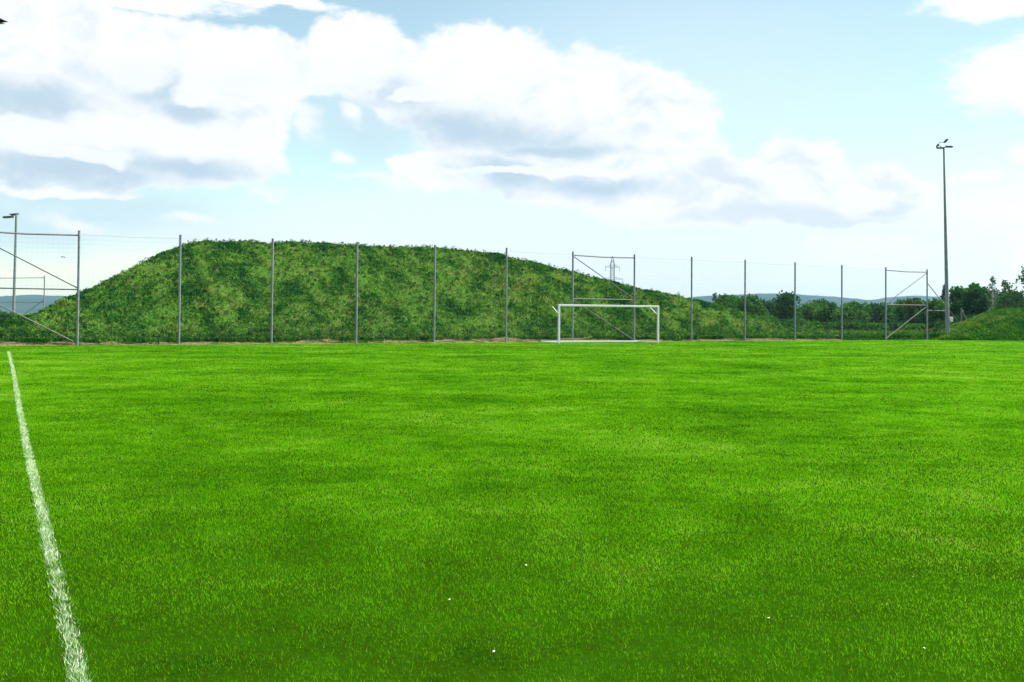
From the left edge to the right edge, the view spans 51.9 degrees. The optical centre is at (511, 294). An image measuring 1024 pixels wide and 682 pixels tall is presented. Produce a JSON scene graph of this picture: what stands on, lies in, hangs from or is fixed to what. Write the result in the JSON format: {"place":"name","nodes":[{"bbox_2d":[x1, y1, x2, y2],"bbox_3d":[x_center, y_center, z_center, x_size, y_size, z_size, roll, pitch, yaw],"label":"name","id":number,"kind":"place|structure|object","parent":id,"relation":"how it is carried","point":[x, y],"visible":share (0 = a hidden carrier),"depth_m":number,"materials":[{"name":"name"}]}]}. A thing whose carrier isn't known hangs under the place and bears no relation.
{"place":"outdoors","nodes":[
{"label":"outdoors","id":0,"kind":"place"},
{"bbox_2d":[0,237,870,342],"bbox_3d":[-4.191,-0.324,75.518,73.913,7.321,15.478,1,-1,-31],"label":"grassy hill","id":1,"kind":"structure","parent":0,"point":[13,323],"depth_m":70.42,"materials":[{"name":"green plant"}]},
{"bbox_2d":[0,293,963,312],"bbox_3d":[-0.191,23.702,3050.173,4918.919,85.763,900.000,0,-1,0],"label":"distant hills","id":2,"kind":"structure","parent":0,"point":[6,301],"depth_m":3087.30,"materials":[{"name":"blue"}]},
{"bbox_2d":[8,313,955,345],"bbox_3d":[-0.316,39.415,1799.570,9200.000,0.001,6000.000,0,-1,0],"label":"ground","id":3,"kind":"structure","parent":0,"point":[207,344],"depth_m":906.15,"materials":[{"name":"green plant"}]},
{"bbox_2d":[3,213,18,313],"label":"floodlight mast","id":4,"kind":"object","parent":3,"relation":"on","point":[14,266],"visible":0.78,"depth_m":150.00,"materials":[{"name":"metal"}]},
{"bbox_2d":[0,312,21,322],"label":"broadleaf tree","id":5,"kind":"object","parent":3,"relation":"on","point":[3,316],"visible":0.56,"depth_m":138.79,"materials":[{"name":"green plant"}]},
{"bbox_2d":[0,276,44,314],"bbox_3d":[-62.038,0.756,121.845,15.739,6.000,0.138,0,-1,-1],"label":"goal","id":6,"kind":"object","parent":3,"relation":"on","point":[43,302],"visible":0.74,"depth_m":121.97,"materials":[{"name":"metal"}]},
{"bbox_2d":[0,337,840,345],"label":"earth edge","id":7,"kind":"object","parent":3,"relation":"on","point":[303,341],"visible":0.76,"depth_m":64.72,"materials":[{"name":"brown soil"}]},
{"bbox_2d":[0,333,936,343],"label":"edge grass","id":8,"kind":"structure","parent":3,"relation":"on","point":[211,338],"depth_m":65.63,"materials":[{"name":"green plant"}]},
{"bbox_2d":[0,231,958,344],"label":"ball stop fence","id":9,"kind":"object","parent":3,"relation":"on","point":[271,289],"visible":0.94,"depth_m":66.41,"materials":[{"name":"metal"}]},
{"bbox_2d":[603,256,620,280],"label":"electricity pylon","id":10,"kind":"object","parent":3,"relation":"on","point":[614,279],"visible":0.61,"depth_m":760.01,"materials":[{"name":"metal"}]},
{"bbox_2d":[712,292,717,303],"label":"broadleaf tree","id":11,"kind":"object","parent":3,"relation":"on","point":[714,295],"visible":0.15,"depth_m":149.97,"materials":[{"name":"green plant"}]},
{"bbox_2d":[713,292,737,308],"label":"broadleaf tree","id":12,"kind":"object","parent":3,"relation":"on","point":[726,300],"visible":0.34,"depth_m":138.83,"materials":[{"name":"green plant"}]},
{"bbox_2d":[734,293,769,315],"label":"broadleaf tree","id":13,"kind":"object","parent":3,"relation":"on","point":[753,307],"visible":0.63,"depth_m":134.14,"materials":[{"name":"green plant"}]},
{"bbox_2d":[755,298,777,315],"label":"broadleaf tree","id":14,"kind":"object","parent":3,"relation":"on","point":[766,303],"visible":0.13,"depth_m":149.04,"materials":[{"name":"green plant"}]},
{"bbox_2d":[754,313,779,321],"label":"bush","id":15,"kind":"object","parent":3,"relation":"on","point":[772,317],"visible":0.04,"depth_m":117.63,"materials":[{"name":"green plant"}]},
{"bbox_2d":[768,290,803,320],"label":"broadleaf tree","id":16,"kind":"object","parent":3,"relation":"on","point":[781,309],"visible":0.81,"depth_m":126.91,"materials":[{"name":"green plant"}]},
{"bbox_2d":[779,316,813,326],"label":"bush","id":17,"kind":"object","parent":3,"relation":"on","point":[800,322],"visible":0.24,"depth_m":111.37,"materials":[{"name":"green plant"}]},
{"bbox_2d":[796,300,822,321],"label":"broadleaf tree","id":18,"kind":"object","parent":3,"relation":"on","point":[805,309],"visible":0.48,"depth_m":138.62,"materials":[{"name":"green plant"}]},
{"bbox_2d":[812,298,828,305],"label":"broadleaf tree","id":19,"kind":"object","parent":3,"relation":"on","point":[823,302],"visible":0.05,"depth_m":149.67,"materials":[{"name":"green plant"}]},
{"bbox_2d":[806,320,838,329],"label":"bush","id":20,"kind":"object","parent":3,"relation":"on","point":[825,325],"visible":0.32,"depth_m":107.18,"materials":[{"name":"green plant"}]},
{"bbox_2d":[813,302,840,323],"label":"broadleaf tree","id":21,"kind":"object","parent":3,"relation":"on","point":[825,315],"visible":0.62,"depth_m":129.08,"materials":[{"name":"green plant"}]},
{"bbox_2d":[832,319,861,330],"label":"bush","id":22,"kind":"object","parent":3,"relation":"on","point":[847,325],"visible":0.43,"depth_m":105.33,"materials":[{"name":"green plant"}]},
{"bbox_2d":[831,300,874,323],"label":"broadleaf tree","id":23,"kind":"object","parent":3,"relation":"on","point":[852,310],"visible":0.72,"depth_m":124.70,"materials":[{"name":"green plant"}]},
{"bbox_2d":[854,321,892,330],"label":"bush","id":24,"kind":"object","parent":3,"relation":"on","point":[872,326],"visible":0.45,"depth_m":103.29,"materials":[{"name":"green plant"}]},
{"bbox_2d":[820,329,941,339],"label":"meadow strip","id":25,"kind":"object","parent":3,"relation":"on","point":[899,333],"visible":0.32,"depth_m":90.83,"materials":[{"name":"green plant"}]},
{"bbox_2d":[865,302,897,323],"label":"broadleaf tree","id":26,"kind":"object","parent":3,"relation":"on","point":[878,311],"visible":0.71,"depth_m":126.58,"materials":[{"name":"green plant"}]},
{"bbox_2d":[880,320,905,329],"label":"bush","id":27,"kind":"object","parent":3,"relation":"on","point":[893,325],"visible":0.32,"depth_m":104.88,"materials":[{"name":"green plant"}]},
{"bbox_2d":[890,298,907,323],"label":"broadleaf tree","id":28,"kind":"object","parent":3,"relation":"on","point":[899,308],"visible":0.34,"depth_m":134.48,"materials":[{"name":"green plant"}]},
{"bbox_2d":[899,323,925,330],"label":"bush","id":29,"kind":"object","parent":3,"relation":"on","point":[914,326],"visible":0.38,"depth_m":102.94,"materials":[{"name":"green plant"}]},
{"bbox_2d":[902,297,924,323],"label":"broadleaf tree","id":30,"kind":"object","parent":3,"relation":"on","point":[909,308],"visible":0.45,"depth_m":124.05,"materials":[{"name":"green plant"}]},
{"bbox_2d":[913,297,951,323],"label":"broadleaf tree","id":31,"kind":"object","parent":3,"relation":"on","point":[935,304],"visible":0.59,"depth_m":119.27,"materials":[{"name":"green plant"}]},
{"bbox_2d":[928,319,950,330],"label":"bush","id":32,"kind":"object","parent":3,"relation":"on","point":[939,325],"visible":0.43,"depth_m":102.57,"materials":[{"name":"green plant"}]},
{"bbox_2d":[936,139,952,332],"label":"floodlight mast","id":33,"kind":"object","parent":3,"relation":"on","point":[948,319],"visible":0.86,"depth_m":91.49,"materials":[{"name":"metal"}]},
{"bbox_2d":[940,284,949,302],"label":"broadleaf tree","id":34,"kind":"object","parent":3,"relation":"on","point":[942,296],"visible":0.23,"depth_m":126.02,"materials":[{"name":"green plant"}]},
{"bbox_2d":[949,286,968,321],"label":"broadleaf tree","id":35,"kind":"object","parent":3,"relation":"on","point":[956,295],"visible":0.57,"depth_m":121.35,"materials":[{"name":"green plant"}]},
{"bbox_2d":[949,313,976,324],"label":"bush","id":36,"kind":"object","parent":3,"relation":"on","point":[958,316],"visible":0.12,"depth_m":111.96,"materials":[{"name":"green plant"}]},
{"bbox_2d":[960,282,980,315],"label":"broadleaf tree","id":37,"kind":"object","parent":3,"relation":"on","point":[973,284],"visible":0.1,"depth_m":118.06,"materials":[{"name":"green plant"}]},
{"bbox_2d":[961,286,1000,316],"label":"broadleaf tree","id":38,"kind":"object","parent":3,"relation":"on","point":[974,300],"visible":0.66,"depth_m":115.64,"materials":[{"name":"green plant"}]},
{"bbox_2d":[988,279,1018,310],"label":"sparse tree","id":39,"kind":"object","parent":3,"relation":"on","point":[1005,284],"visible":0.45,"depth_m":112.03,"materials":[{"name":"green plant"}]},
{"bbox_2d":[996,289,1023,308],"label":"broadleaf tree","id":40,"kind":"object","parent":3,"relation":"on","point":[1010,301],"visible":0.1,"depth_m":122.85,"materials":[{"name":"green plant"}]},
{"bbox_2d":[1016,286,1023,307],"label":"broadleaf tree","id":41,"kind":"object","parent":3,"relation":"on","point":[1022,298],"visible":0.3,"depth_m":122.24,"materials":[{"name":"green plant"}]},
{"bbox_2d":[0,340,1023,681],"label":"football pitch","id":42,"kind":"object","parent":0,"point":[630,662],"visible":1,"depth_m":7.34,"materials":[{"name":"plant"}]},
{"bbox_2d":[7,351,92,681],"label":"touchline","id":43,"kind":"object","parent":42,"relation":"on","point":[26,447],"visible":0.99,"depth_m":7.71,"materials":[{"name":"paint"}]},
{"bbox_2d":[541,304,658,342],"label":"football goal","id":44,"kind":"object","parent":42,"relation":"on","point":[558,312],"visible":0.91,"depth_m":69.40,"materials":[{"name":"white paint"}]},
{"bbox_2d":[0,0,1023,299],"label":"sky","id":45,"kind":"structure","parent":0,"point":[769,133],"materials":[{"name":"blue"}]},
{"bbox_2d":[923,307,1023,340],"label":"grass bank","id":46,"kind":"structure","parent":0,"point":[1001,339],"depth_m":89.69,"materials":[{"name":"green plant"}]},
{"bbox_2d":[984,276,1001,308],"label":"slender tree","id":47,"kind":"object","parent":46,"relation":"on","point":[992,280],"visible":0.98,"depth_m":103.99,"materials":[{"name":"green plant"}]},
{"bbox_2d":[999,266,1023,308],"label":"sparse tree","id":48,"kind":"object","parent":46,"relation":"on","point":[1005,296],"visible":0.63,"depth_m":110.08,"materials":[{"name":"green plant"}]}
]}

